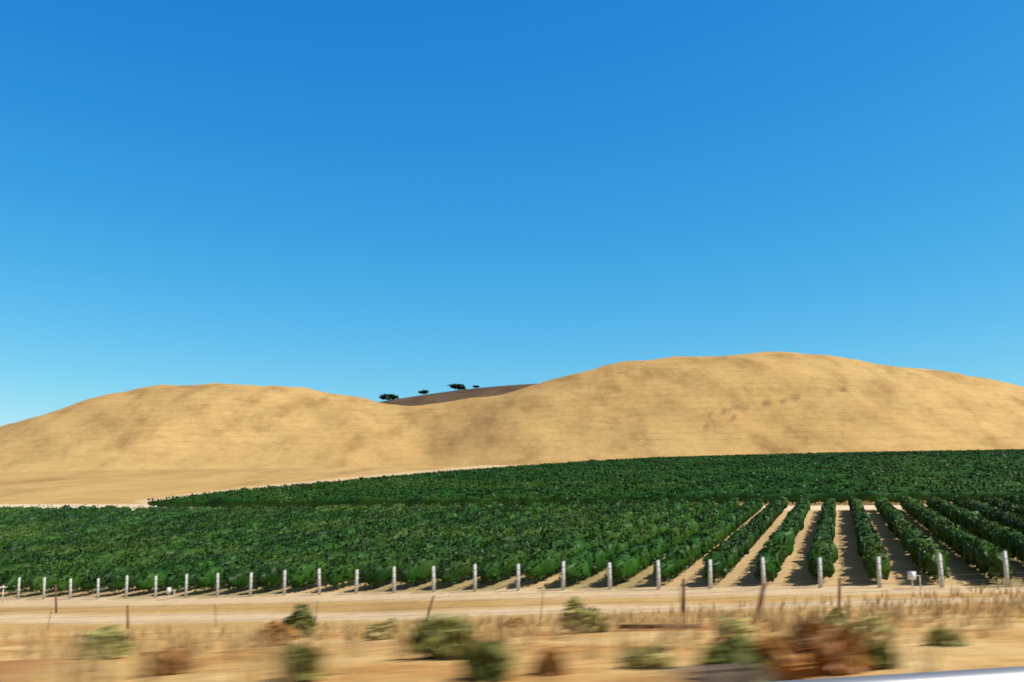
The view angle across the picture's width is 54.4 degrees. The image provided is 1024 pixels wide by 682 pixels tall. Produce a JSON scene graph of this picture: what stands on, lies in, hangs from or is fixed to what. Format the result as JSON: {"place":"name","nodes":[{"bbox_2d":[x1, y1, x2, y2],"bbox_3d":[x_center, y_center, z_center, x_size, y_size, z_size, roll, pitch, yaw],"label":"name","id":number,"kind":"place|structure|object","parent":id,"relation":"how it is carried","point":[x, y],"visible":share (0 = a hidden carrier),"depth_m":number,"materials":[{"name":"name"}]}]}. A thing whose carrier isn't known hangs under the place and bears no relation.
{"place":"outdoors","nodes":[
{"label":"outdoors","id":0,"kind":"place"},
{"bbox_2d":[0,352,1023,681],"bbox_3d":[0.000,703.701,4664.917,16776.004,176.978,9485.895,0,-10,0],"label":"ground","id":1,"kind":"structure","parent":0,"point":[134,448],"depth_m":600.09,"materials":[{"name":"beige soil"}]},
{"bbox_2d":[379,383,479,399],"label":"trees","id":2,"kind":"object","parent":1,"relation":"on","point":[393,396],"visible":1,"depth_m":1314.41,"materials":[{"name":"green plant"}]},
{"bbox_2d":[55,577,840,628],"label":"fence posts","id":3,"kind":"object","parent":1,"relation":"on","point":[656,626],"visible":0.79,"depth_m":32.37,"materials":[{"name":"wood"}]},
{"bbox_2d":[139,613,872,680],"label":"dry bushes","id":4,"kind":"object","parent":1,"relation":"on","point":[845,648],"visible":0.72,"depth_m":9.21,"materials":[{"name":"brown plant"}]},
{"bbox_2d":[0,495,1023,590],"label":"vineyard rows","id":5,"kind":"object","parent":1,"relation":"on","point":[380,575],"visible":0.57,"depth_m":97.47,"materials":[{"name":"green plant"}]},
{"bbox_2d":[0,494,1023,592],"bbox_3d":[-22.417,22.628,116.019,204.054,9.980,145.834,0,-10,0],"label":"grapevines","id":6,"kind":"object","parent":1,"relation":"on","point":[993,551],"visible":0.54,"depth_m":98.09,"materials":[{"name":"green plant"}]},
{"bbox_2d":[0,579,1023,681],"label":"dry grass tufts","id":7,"kind":"object","parent":1,"relation":"on","point":[897,613],"visible":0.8,"depth_m":17.54,"materials":[{"name":"plant"}]},
{"bbox_2d":[0,572,1023,624],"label":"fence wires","id":8,"kind":"object","parent":1,"relation":"on","point":[560,597],"visible":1,"depth_m":44.42,"materials":[{"name":"grey metal"}]},
{"bbox_2d":[17,551,1009,599],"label":"trellis posts","id":9,"kind":"object","parent":1,"relation":"on","point":[939,558],"visible":0.84,"depth_m":67.37,"materials":[{"name":"grey wood"}]},
{"bbox_2d":[0,557,1009,600],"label":"trellis wires","id":10,"kind":"object","parent":9,"relation":"attached to","point":[431,579],"visible":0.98,"depth_m":72.22,"materials":[{"name":"grey metal"}]},
{"bbox_2d":[12,545,1023,595],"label":"vine trunks","id":11,"kind":"object","parent":1,"relation":"on","point":[494,582],"visible":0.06,"depth_m":74.88,"materials":[{"name":"brown plant"}]},
{"bbox_2d":[76,595,970,669],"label":"yellow shrubs","id":12,"kind":"object","parent":1,"relation":"on","point":[655,656],"visible":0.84,"depth_m":14.81,"materials":[{"name":"yellow plant"}]},
{"bbox_2d":[98,609,953,680],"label":"shrub stems","id":13,"kind":"object","parent":1,"relation":"on","point":[510,624],"visible":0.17,"depth_m":14.68,"materials":[{"name":"brown plant"}]},
{"bbox_2d":[47,571,1011,629],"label":"fence t-posts","id":14,"kind":"object","parent":1,"relation":"on","point":[542,602],"visible":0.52,"depth_m":45.65,"materials":[{"name":"grey metal"}]},
{"bbox_2d":[167,571,920,599],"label":"utility boxes","id":15,"kind":"object","parent":1,"relation":"on","point":[910,574],"visible":0.98,"depth_m":56.12,"materials":[{"name":"white plastic"}]},
{"bbox_2d":[147,449,1023,507],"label":"vineyard rows","id":16,"kind":"object","parent":1,"relation":"on","point":[870,495],"visible":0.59,"depth_m":185.41,"materials":[{"name":"green plant"}]},
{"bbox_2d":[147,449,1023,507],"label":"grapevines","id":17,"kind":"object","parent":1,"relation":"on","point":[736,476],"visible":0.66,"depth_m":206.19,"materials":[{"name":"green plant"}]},
{"bbox_2d":[275,603,896,681],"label":"green shrubs","id":18,"kind":"object","parent":1,"relation":"on","point":[432,637],"visible":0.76,"depth_m":9.49,"materials":[{"name":"green plant"}]},
{"bbox_2d":[672,664,752,681],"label":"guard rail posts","id":19,"kind":"object","parent":1,"relation":"on","point":[715,673],"visible":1,"depth_m":3.02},
{"bbox_2d":[0,0,1023,425],"label":"sky","id":20,"kind":"structure","parent":0,"point":[368,199],"materials":[{"name":"blue"}]},
{"bbox_2d":[769,666,1023,681],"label":"guardrail","id":21,"kind":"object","parent":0,"point":[1008,674],"depth_m":3.11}
]}

